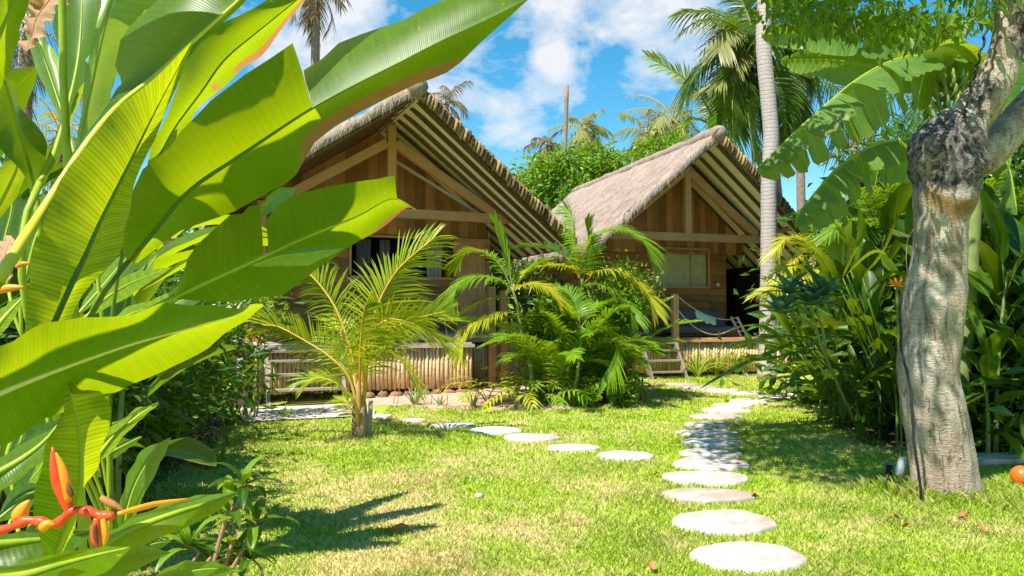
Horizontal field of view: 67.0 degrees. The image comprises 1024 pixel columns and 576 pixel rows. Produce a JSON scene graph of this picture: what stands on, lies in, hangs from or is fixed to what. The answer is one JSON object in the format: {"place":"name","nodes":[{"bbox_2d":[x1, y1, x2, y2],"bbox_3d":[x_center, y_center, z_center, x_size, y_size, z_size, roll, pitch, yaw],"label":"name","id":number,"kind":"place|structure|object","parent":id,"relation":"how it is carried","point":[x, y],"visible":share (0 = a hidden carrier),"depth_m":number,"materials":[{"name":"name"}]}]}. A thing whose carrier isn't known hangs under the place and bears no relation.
{"place":"outdoors","nodes":[
{"label":"outdoors","id":0,"kind":"place"},
{"bbox_2d":[0,0,1023,305],"label":"sky","id":1,"kind":"structure","parent":0,"point":[519,73],"materials":[{"name":"blue"}]},
{"bbox_2d":[4,326,1023,575],"bbox_3d":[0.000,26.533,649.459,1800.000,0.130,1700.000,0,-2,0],"label":"ground","id":2,"kind":"structure","parent":0,"point":[292,401],"depth_m":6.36,"materials":[{"name":"plant"}]},
{"bbox_2d":[0,0,46,456],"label":"heliconia plant","id":3,"kind":"object","parent":2,"relation":"on","point":[23,145],"visible":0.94,"depth_m":1.55,"materials":[{"name":"green plant"}]},
{"bbox_2d":[9,5,82,202],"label":"coconut palm","id":4,"kind":"object","parent":2,"relation":"on","point":[24,58],"visible":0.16,"depth_m":16.88,"materials":[{"name":"grey plant"}]},
{"bbox_2d":[34,96,81,192],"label":"coconut palm","id":5,"kind":"object","parent":2,"relation":"on","point":[53,116],"visible":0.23,"depth_m":23.83,"materials":[{"name":"plant"}]},
{"bbox_2d":[0,193,199,575],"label":"heliconia plant","id":6,"kind":"object","parent":2,"relation":"on","point":[141,474],"visible":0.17,"depth_m":2.56,"materials":[{"name":"green plant"}]},
{"bbox_2d":[0,255,242,575],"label":"heliconia plant","id":7,"kind":"object","parent":2,"relation":"on","point":[21,459],"visible":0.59,"depth_m":1.75,"materials":[{"name":"green plant"}]},
{"bbox_2d":[2,412,242,550],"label":"hedge soil","id":8,"kind":"structure","parent":2,"relation":"on","point":[200,438],"depth_m":8.75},
{"bbox_2d":[0,66,101,476],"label":"heliconia shoot","id":9,"kind":"object","parent":8,"relation":"on","point":[24,79],"visible":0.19,"depth_m":3.70,"materials":[{"name":"green plant"}]},
{"bbox_2d":[0,157,196,521],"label":"shrub","id":10,"kind":"object","parent":8,"relation":"on","point":[145,442],"visible":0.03,"depth_m":5.88,"materials":[{"name":"green plant"}]},
{"bbox_2d":[0,268,253,533],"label":"shrub","id":11,"kind":"object","parent":8,"relation":"on","point":[8,335],"visible":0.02,"depth_m":5.16,"materials":[{"name":"green plant"}]},
{"bbox_2d":[1,274,254,497],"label":"shrub","id":12,"kind":"object","parent":8,"relation":"on","point":[249,403],"visible":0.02,"depth_m":7.70,"materials":[{"name":"green plant"}]},
{"bbox_2d":[80,232,257,484],"bbox_3d":[-3.629,0.527,6.749,2.465,2.431,2.724,-2,-3,42],"label":"shrub","id":13,"kind":"object","parent":8,"relation":"on","point":[159,414],"visible":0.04,"depth_m":6.93,"materials":[{"name":"green plant"}]},
{"bbox_2d":[168,295,287,425],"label":"shrub","id":14,"kind":"object","parent":8,"relation":"on","point":[237,338],"visible":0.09,"depth_m":10.34,"materials":[{"name":"green plant"}]},
{"bbox_2d":[129,246,337,449],"bbox_3d":[-3.950,0.640,8.534,2.816,2.506,3.278,-2,-3,35],"label":"shrub","id":15,"kind":"object","parent":8,"relation":"on","point":[222,412],"visible":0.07,"depth_m":8.71,"materials":[{"name":"green plant"}]},
{"bbox_2d":[0,0,245,332],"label":"heliconia plant","id":16,"kind":"object","parent":2,"relation":"on","point":[144,49],"visible":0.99,"depth_m":1.21,"materials":[{"name":"green plant"}]},
{"bbox_2d":[0,261,263,575],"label":"heliconia plant","id":17,"kind":"object","parent":2,"relation":"on","point":[76,371],"visible":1,"depth_m":1.08,"materials":[{"name":"green plant"}]},
{"bbox_2d":[81,242,236,518],"bbox_3d":[-2.381,0.474,4.552,1.500,2.263,0.899,0,-2,-11],"label":"heliconia shoot","id":18,"kind":"object","parent":2,"relation":"on","point":[192,449],"visible":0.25,"depth_m":4.52,"materials":[{"name":"green plant"}]},
{"bbox_2d":[18,0,304,547],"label":"heliconia plant","id":19,"kind":"object","parent":2,"relation":"on","point":[221,56],"visible":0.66,"depth_m":1.82,"materials":[{"name":"green plant"}]},
{"bbox_2d":[93,215,267,517],"bbox_3d":[-1.626,0.550,4.519,0.900,2.053,1.528,-1,-2,22],"label":"heliconia shoot","id":20,"kind":"object","parent":2,"relation":"on","point":[167,256],"visible":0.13,"depth_m":4.19,"materials":[{"name":"green plant"}]},
{"bbox_2d":[155,454,300,575],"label":"lance leaved plant","id":21,"kind":"object","parent":2,"relation":"on","point":[252,534],"visible":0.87,"depth_m":3.43,"materials":[{"name":"green plant"}]},
{"bbox_2d":[58,0,526,551],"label":"heliconia plant","id":22,"kind":"object","parent":2,"relation":"on","point":[252,134],"visible":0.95,"depth_m":1.56,"materials":[{"name":"green plant"}]},
{"bbox_2d":[240,404,375,421],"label":"paving","id":23,"kind":"structure","parent":2,"relation":"on","point":[305,411],"depth_m":11.29,"materials":[{"name":"stone"}]},
{"bbox_2d":[212,292,300,417],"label":"shrub","id":24,"kind":"object","parent":23,"relation":"on","point":[266,300],"visible":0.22,"depth_m":10.80,"materials":[{"name":"green plant"}]},
{"bbox_2d":[265,0,351,105],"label":"coconut palm","id":25,"kind":"object","parent":2,"relation":"on","point":[312,14],"visible":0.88,"depth_m":20.87,"materials":[{"name":"green plant"}]},
{"bbox_2d":[246,222,464,438],"bbox_3d":[-1.809,0.498,9.225,2.622,2.531,1.784,0,-2,0],"label":"coconut palm","id":26,"kind":"object","parent":2,"relation":"on","point":[370,329],"visible":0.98,"depth_m":9.00,"materials":[{"name":"plant"}]},
{"bbox_2d":[200,81,576,405],"bbox_3d":[-2.918,-0.649,15.637,6.495,5.337,7.168,1,-2,-23],"label":"thatched hut","id":27,"kind":"object","parent":2,"relation":"on","point":[434,157],"visible":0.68,"depth_m":14.28,"materials":[{"name":"wood"}]},
{"bbox_2d":[348,235,455,286],"bbox_3d":[-2.154,-0.484,15.146,2.125,1.043,0.311,1,-2,-23],"label":"window","id":28,"kind":"structure","parent":27,"relation":"in","point":[363,247],"depth_m":15.09,"materials":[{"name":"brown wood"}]},
{"bbox_2d":[455,238,484,331],"bbox_3d":[-0.836,0.013,15.554,0.620,2.020,0.063,1,-2,-23],"label":"door panel","id":29,"kind":"structure","parent":27,"relation":"in","point":[473,264],"depth_m":15.56,"materials":[{"name":"wood"}]},
{"bbox_2d":[431,81,473,124],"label":"coconut palm","id":30,"kind":"object","parent":2,"relation":"on","point":[454,104],"visible":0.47,"depth_m":35.89,"materials":[{"name":"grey plant"}]},
{"bbox_2d":[422,243,554,369],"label":"shrub","id":31,"kind":"object","parent":2,"relation":"on","point":[503,287],"visible":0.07,"depth_m":17.56,"materials":[{"name":"green plant"}]},
{"bbox_2d":[351,383,662,409],"bbox_3d":[0.375,1.843,13.187,6.405,0.121,2.947,1,-2,-21],"label":"soil bed","id":32,"kind":"object","parent":2,"relation":"on","point":[506,403],"visible":0.36,"depth_m":12.66,"materials":[{"name":"soil"}]},
{"bbox_2d":[435,375,532,405],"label":"cane palm","id":33,"kind":"object","parent":32,"relation":"on","point":[483,388],"visible":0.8,"depth_m":11.96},
{"bbox_2d":[434,211,577,405],"bbox_3d":[-0.127,0.308,12.379,2.319,3.137,1.794,0,-2,0],"label":"areca palm","id":34,"kind":"object","parent":32,"relation":"on","point":[462,336],"visible":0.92,"depth_m":12.25,"materials":[{"name":"plant"}]},
{"bbox_2d":[469,369,565,412],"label":"cane palm","id":35,"kind":"object","parent":32,"relation":"on","point":[506,396],"visible":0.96,"depth_m":11.58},
{"bbox_2d":[439,316,636,402],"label":"areca palm","id":36,"kind":"object","parent":32,"relation":"on","point":[501,337],"visible":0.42,"depth_m":12.28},
{"bbox_2d":[459,304,639,403],"bbox_3d":[0.612,1.070,12.521,2.960,1.591,3.208,0,-2,0],"label":"areca palm","id":37,"kind":"object","parent":32,"relation":"on","point":[573,355],"visible":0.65,"depth_m":12.14,"materials":[{"name":"plant"}]},
{"bbox_2d":[504,370,597,408],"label":"cane palm","id":38,"kind":"object","parent":32,"relation":"on","point":[555,397],"visible":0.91,"depth_m":11.63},
{"bbox_2d":[493,275,637,402],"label":"shrub","id":39,"kind":"object","parent":32,"relation":"on","point":[529,327],"visible":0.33,"depth_m":12.80,"materials":[{"name":"green plant"}]},
{"bbox_2d":[482,307,679,401],"bbox_3d":[1.024,1.059,12.669,3.011,1.605,3.057,-1,-3,34],"label":"areca palm","id":40,"kind":"object","parent":32,"relation":"on","point":[510,355],"visible":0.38,"depth_m":12.19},
{"bbox_2d":[492,296,672,393],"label":"areca palm","id":41,"kind":"object","parent":32,"relation":"on","point":[603,365],"visible":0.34,"depth_m":12.58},
{"bbox_2d":[536,282,629,405],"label":"areca palm","id":42,"kind":"object","parent":32,"relation":"on","point":[611,369],"visible":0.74,"depth_m":12.08,"materials":[{"name":"plant"}]},
{"bbox_2d":[506,198,671,390],"bbox_3d":[1.272,0.093,12.883,2.762,3.562,1.764,0,-2,9],"label":"areca palm","id":43,"kind":"object","parent":32,"relation":"on","point":[575,266],"visible":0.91,"depth_m":12.60,"materials":[{"name":"plant"}]},
{"bbox_2d":[509,301,669,385],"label":"areca palm","id":44,"kind":"object","parent":32,"relation":"on","point":[640,340],"visible":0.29,"depth_m":12.33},
{"bbox_2d":[546,287,640,402],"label":"shrub","id":45,"kind":"object","parent":32,"relation":"on","point":[605,399],"visible":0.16,"depth_m":12.68,"materials":[{"name":"green plant"}]},
{"bbox_2d":[535,368,652,408],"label":"shrub","id":46,"kind":"object","parent":32,"relation":"on","point":[619,398],"visible":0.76,"depth_m":12.09,"materials":[{"name":"green plant"}]},
{"bbox_2d":[538,314,700,382],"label":"areca palm","id":47,"kind":"object","parent":32,"relation":"on","point":[639,358],"visible":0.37,"depth_m":12.69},
{"bbox_2d":[581,249,665,392],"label":"shrub","id":48,"kind":"object","parent":32,"relation":"on","point":[641,300],"visible":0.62,"depth_m":12.71,"materials":[{"name":"green plant"}]},
{"bbox_2d":[504,433,560,441],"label":"stepping stone","id":49,"kind":"object","parent":2,"relation":"on","point":[524,437],"visible":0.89,"depth_m":8.85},
{"bbox_2d":[522,129,567,156],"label":"coconut palm","id":50,"kind":"object","parent":2,"relation":"on","point":[546,140],"visible":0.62,"depth_m":41.87,"materials":[{"name":"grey plant"}]},
{"bbox_2d":[496,267,621,343],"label":"shrub","id":51,"kind":"object","parent":2,"relation":"on","point":[533,292],"visible":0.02,"depth_m":17.48,"materials":[{"name":"green plant"}]},
{"bbox_2d":[504,132,641,207],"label":"mango tree","id":52,"kind":"object","parent":2,"relation":"on","point":[544,174],"visible":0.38,"depth_m":25.72,"materials":[{"name":"green plant"}]},
{"bbox_2d":[548,109,616,158],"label":"coconut palm","id":53,"kind":"object","parent":2,"relation":"on","point":[584,132],"visible":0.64,"depth_m":41.68,"materials":[{"name":"green plant"}]},
{"bbox_2d":[597,450,654,460],"bbox_3d":[1.145,1.698,7.785,0.562,0.070,0.432,0,-2,0],"label":"stepping stone","id":54,"kind":"object","parent":2,"relation":"on","point":[623,455],"visible":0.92,"depth_m":7.69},
{"bbox_2d":[610,107,674,161],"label":"coconut palm","id":55,"kind":"object","parent":2,"relation":"on","point":[644,136],"visible":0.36,"depth_m":34.94,"materials":[{"name":"green plant"}]},
{"bbox_2d":[500,125,813,379],"bbox_3d":[3.131,-0.559,19.729,6.022,5.358,8.047,1,-2,-17],"label":"thatched hut","id":56,"kind":"object","parent":2,"relation":"on","point":[691,207],"visible":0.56,"depth_m":17.80,"materials":[{"name":"wood"}]},
{"bbox_2d":[651,247,709,287],"bbox_3d":[3.985,-0.476,18.306,1.535,0.955,0.116,1,-2,-17],"label":"window","id":57,"kind":"structure","parent":56,"relation":"in","point":[681,270],"depth_m":18.36,"materials":[{"name":"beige glass"}]},
{"bbox_2d":[628,120,690,160],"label":"mango tree","id":58,"kind":"object","parent":2,"relation":"on","point":[665,141],"visible":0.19,"depth_m":29.04,"materials":[{"name":"green plant"}]},
{"bbox_2d":[617,89,707,155],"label":"coconut palm","id":59,"kind":"object","parent":2,"relation":"on","point":[672,120],"visible":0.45,"depth_m":33.76,"materials":[{"name":"green plant"}]},
{"bbox_2d":[640,49,761,141],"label":"coconut palm","id":60,"kind":"object","parent":2,"relation":"on","point":[654,57],"visible":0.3,"depth_m":23.30,"materials":[{"name":"green plant"}]},
{"bbox_2d":[675,343,733,376],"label":"strap plant","id":61,"kind":"object","parent":2,"relation":"on","point":[698,369],"visible":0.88,"depth_m":16.66,"materials":[{"name":"green plant"}]},
{"bbox_2d":[662,471,748,486],"bbox_3d":[1.680,1.656,6.691,0.740,0.069,0.519,0,-2,0],"label":"stepping stone","id":62,"kind":"object","parent":2,"relation":"on","point":[715,478],"visible":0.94,"depth_m":6.62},
{"bbox_2d":[676,428,739,437],"bbox_3d":[2.345,1.758,9.352,0.741,0.071,0.587,0,-2,0],"label":"stepping stone","id":63,"kind":"object","parent":2,"relation":"on","point":[708,432],"visible":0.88,"depth_m":9.22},
{"bbox_2d":[662,488,755,503],"bbox_3d":[1.531,1.630,6.042,0.717,0.071,0.431,0,-2,0],"label":"stepping stone","id":64,"kind":"object","parent":2,"relation":"on","point":[708,495],"visible":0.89,"depth_m":5.97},
{"bbox_2d":[678,448,741,456],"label":"stepping stone","id":65,"kind":"object","parent":2,"relation":"on","point":[714,452],"visible":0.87,"depth_m":7.86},
{"bbox_2d":[672,456,750,471],"bbox_3d":[1.908,1.681,7.346,0.690,0.070,0.618,-1,-3,28],"label":"stepping stone","id":66,"kind":"object","parent":2,"relation":"on","point":[706,463],"visible":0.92,"depth_m":7.25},
{"bbox_2d":[682,437,740,447],"bbox_3d":[2.217,1.730,8.604,0.660,0.070,0.526,0,-2,0],"label":"stepping stone","id":67,"kind":"object","parent":2,"relation":"on","point":[704,442],"visible":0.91,"depth_m":8.50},
{"bbox_2d":[672,509,776,535],"bbox_3d":[1.436,1.600,5.263,0.710,0.071,0.583,0,-2,0],"label":"stepping stone","id":68,"kind":"object","parent":2,"relation":"on","point":[734,521],"visible":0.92,"depth_m":5.17,"materials":[{"name":"stone"}]},
{"bbox_2d":[667,0,827,330],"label":"coconut palm","id":69,"kind":"object","parent":2,"relation":"on","point":[733,87],"visible":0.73,"depth_m":20.75,"materials":[{"name":"green plant"}]},
{"bbox_2d":[690,541,807,573],"bbox_3d":[1.369,1.571,4.497,0.663,0.069,0.517,0,-2,0],"label":"stepping stone","id":70,"kind":"object","parent":2,"relation":"on","point":[736,555],"visible":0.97,"depth_m":4.43,"materials":[{"name":"stone"}]},
{"bbox_2d":[756,0,778,379],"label":"coconut palm","id":71,"kind":"object","parent":2,"relation":"on","point":[768,200],"visible":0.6,"depth_m":15.87,"materials":[{"name":"grey plant"}]},
{"bbox_2d":[725,0,862,271],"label":"coconut palm","id":72,"kind":"object","parent":2,"relation":"on","point":[800,191],"visible":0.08,"depth_m":25.73,"materials":[{"name":"green plant"}]},
{"bbox_2d":[742,216,852,408],"bbox_3d":[4.366,0.092,11.743,2.234,3.539,1.253,0,-2,-10],"label":"areca palm","id":73,"kind":"object","parent":2,"relation":"on","point":[775,249],"visible":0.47,"depth_m":11.52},
{"bbox_2d":[790,323,877,426],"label":"heliconia shoot","id":74,"kind":"object","parent":2,"relation":"on","point":[835,359],"visible":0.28,"depth_m":9.80,"materials":[{"name":"green plant"}]},
{"bbox_2d":[778,39,913,184],"bbox_3d":[10.839,-2.815,23.738,5.782,10.066,5.416,-2,-3,37],"label":"coconut palm","id":75,"kind":"object","parent":2,"relation":"on","point":[831,146],"visible":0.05,"depth_m":23.85,"materials":[{"name":"green plant"}]},
{"bbox_2d":[738,0,1023,501],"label":"shade tree","id":76,"kind":"object","parent":2,"relation":"on","point":[953,157],"visible":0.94,"depth_m":5.96,"materials":[{"name":"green plant"}]},
{"bbox_2d":[775,96,1012,290],"bbox_3d":[7.503,-0.911,14.714,4.570,5.576,4.250,0,-2,0],"label":"shade tree","id":77,"kind":"object","parent":2,"relation":"on","point":[892,131],"visible":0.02,"depth_m":14.62,"materials":[{"name":"green plant"}]},
{"bbox_2d":[898,290,922,500],"bbox_3d":[2.984,0.815,5.829,0.139,1.610,0.156,2,-3,-45],"label":"cable","id":78,"kind":"object","parent":2,"relation":"on","point":[911,396],"visible":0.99,"depth_m":5.77,"materials":[{"name":"black rubber"}]},
{"bbox_2d":[836,406,1023,454],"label":"planting soil","id":79,"kind":"structure","parent":2,"relation":"on","point":[892,439],"depth_m":8.90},
{"bbox_2d":[728,255,852,429],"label":"heliconia shoot","id":80,"kind":"object","parent":79,"relation":"on","point":[783,320],"visible":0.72,"depth_m":9.67,"materials":[{"name":"green plant"}]},
{"bbox_2d":[700,332,895,442],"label":"heliconia shoot","id":81,"kind":"object","parent":79,"relation":"on","point":[840,403],"visible":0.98,"depth_m":8.65,"materials":[{"name":"green plant"}]},
{"bbox_2d":[751,267,863,442],"bbox_3d":[3.304,0.761,8.027,1.722,1.926,0.900,1,-2,-20],"label":"plumeria","id":82,"kind":"object","parent":79,"relation":"on","point":[809,296],"visible":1,"depth_m":7.92,"materials":[{"name":"green plant"}]},
{"bbox_2d":[718,238,900,412],"bbox_3d":[5.865,0.442,12.763,4.879,3.342,3.604,0,-2,9],"label":"shrub","id":83,"kind":"object","parent":79,"relation":"on","point":[769,389],"visible":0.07,"depth_m":12.77,"materials":[{"name":"green plant"}]},
{"bbox_2d":[794,251,862,411],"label":"heliconia shoot","id":84,"kind":"object","parent":79,"relation":"on","point":[837,263],"visible":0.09,"depth_m":10.53,"materials":[{"name":"green plant"}]},
{"bbox_2d":[796,214,877,400],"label":"heliconia shoot","id":85,"kind":"object","parent":79,"relation":"on","point":[836,251],"visible":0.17,"depth_m":11.46,"materials":[{"name":"green plant"}]},
{"bbox_2d":[776,197,908,439],"bbox_3d":[3.717,0.315,8.720,1.584,2.852,0.683,0,-2,0],"label":"heliconia shoot","id":86,"kind":"object","parent":79,"relation":"on","point":[847,232],"visible":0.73,"depth_m":8.80,"materials":[{"name":"green plant"}]},
{"bbox_2d":[789,182,912,425],"bbox_3d":[4.700,0.169,10.171,2.211,3.336,1.326,0,-2,11],"label":"heliconia shoot","id":87,"kind":"object","parent":79,"relation":"on","point":[903,192],"visible":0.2,"depth_m":10.04,"materials":[{"name":"green plant"}]},
{"bbox_2d":[834,343,875,440],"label":"heliconia shoot","id":88,"kind":"object","parent":79,"relation":"on","point":[856,368],"visible":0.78,"depth_m":8.86,"materials":[{"name":"green plant"}]},
{"bbox_2d":[816,239,894,428],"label":"heliconia shoot","id":89,"kind":"object","parent":79,"relation":"on","point":[860,269],"visible":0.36,"depth_m":9.66,"materials":[{"name":"green plant"}]},
{"bbox_2d":[811,166,905,249],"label":"areca palm","id":90,"kind":"object","parent":79,"relation":"on","point":[870,205],"visible":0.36,"depth_m":10.35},
{"bbox_2d":[809,194,908,412],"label":"heliconia shoot","id":91,"kind":"object","parent":79,"relation":"on","point":[879,245],"visible":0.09,"depth_m":10.33,"materials":[{"name":"green plant"}]},
{"bbox_2d":[858,270,898,436],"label":"heliconia shoot","id":92,"kind":"object","parent":79,"relation":"on","point":[874,293],"visible":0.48,"depth_m":9.07,"materials":[{"name":"green plant"}]},
{"bbox_2d":[854,332,902,444],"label":"heliconia shoot","id":93,"kind":"object","parent":79,"relation":"on","point":[893,386],"visible":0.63,"depth_m":8.57,"materials":[{"name":"green plant"}]},
{"bbox_2d":[757,20,1023,382],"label":"banana plant","id":94,"kind":"object","parent":79,"relation":"on","point":[859,106],"visible":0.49,"depth_m":7.87,"materials":[{"name":"green plant"}]},
{"bbox_2d":[931,68,968,112],"bbox_3d":[4.547,-1.967,7.971,0.496,0.497,0.310,2,-3,-36],"label":"banana bunch","id":95,"kind":"object","parent":94,"relation":"hanging from","point":[956,84],"visible":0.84,"depth_m":7.86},
{"bbox_2d":[785,270,1003,433],"bbox_3d":[5.123,0.806,9.795,3.034,2.327,3.160,-2,-3,36],"label":"shrub","id":96,"kind":"object","parent":79,"relation":"on","point":[890,419],"visible":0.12,"depth_m":9.73,"materials":[{"name":"green plant"}]},
{"bbox_2d":[825,195,977,378],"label":"heliconia shoot","id":97,"kind":"object","parent":79,"relation":"on","point":[905,223],"visible":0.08,"depth_m":9.78,"materials":[{"name":"green plant"}]},
{"bbox_2d":[902,210,1023,430],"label":"heliconia shoot","id":98,"kind":"object","parent":79,"relation":"on","point":[986,310],"visible":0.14,"depth_m":8.22,"materials":[{"name":"green plant"}]},
{"bbox_2d":[961,302,1023,454],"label":"shrub","id":99,"kind":"object","parent":79,"relation":"on","point":[1001,411],"visible":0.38,"depth_m":7.87,"materials":[{"name":"green plant"}]},
{"bbox_2d":[962,306,1023,461],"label":"heliconia shoot","id":100,"kind":"object","parent":79,"relation":"on","point":[992,345],"visible":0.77,"depth_m":7.48,"materials":[{"name":"green plant"}]},
{"bbox_2d":[963,189,1023,451],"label":"heliconia shoot","id":101,"kind":"object","parent":79,"relation":"on","point":[980,279],"visible":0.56,"depth_m":7.88,"materials":[{"name":"green plant"}]},
{"bbox_2d":[963,215,1023,448],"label":"heliconia shoot","id":102,"kind":"object","parent":79,"relation":"on","point":[991,264],"visible":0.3,"depth_m":8.13,"materials":[{"name":"green plant"}]},
{"bbox_2d":[966,207,1023,373],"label":"heliconia shoot","id":103,"kind":"object","parent":79,"relation":"on","point":[1014,227],"visible":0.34,"depth_m":8.13,"materials":[{"name":"green plant"}]},
{"bbox_2d":[969,309,1023,438],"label":"heliconia shoot","id":104,"kind":"object","parent":79,"relation":"on","point":[1018,342],"visible":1,"depth_m":7.46,"materials":[{"name":"green plant"}]},
{"bbox_2d":[982,156,1023,259],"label":"areca palm","id":105,"kind":"object","parent":79,"relation":"on","point":[990,182],"visible":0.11,"depth_m":9.36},
{"bbox_2d":[860,0,1023,144],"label":"coconut palm","id":106,"kind":"object","parent":2,"relation":"on","point":[910,113],"visible":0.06,"depth_m":21.84,"materials":[{"name":"green plant"}]},
{"bbox_2d":[977,452,1022,465],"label":"kerb slab","id":107,"kind":"structure","parent":2,"relation":"on","point":[997,458],"depth_m":7.36,"materials":[{"name":"concrete"}]},
{"bbox_2d":[983,141,1023,210],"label":"shade tree","id":108,"kind":"object","parent":2,"relation":"on","point":[1016,163],"visible":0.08,"depth_m":13.93,"materials":[{"name":"green plant"}]},
{"bbox_2d":[658,311,738,336],"bbox_3d":[4.287,0.817,17.799,1.705,0.598,0.832,1,-2,-17],"label":"daybed","id":109,"kind":"object","parent":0,"point":[687,329],"visible":0.67,"depth_m":17.60,"materials":[{"name":"blue fabric"}]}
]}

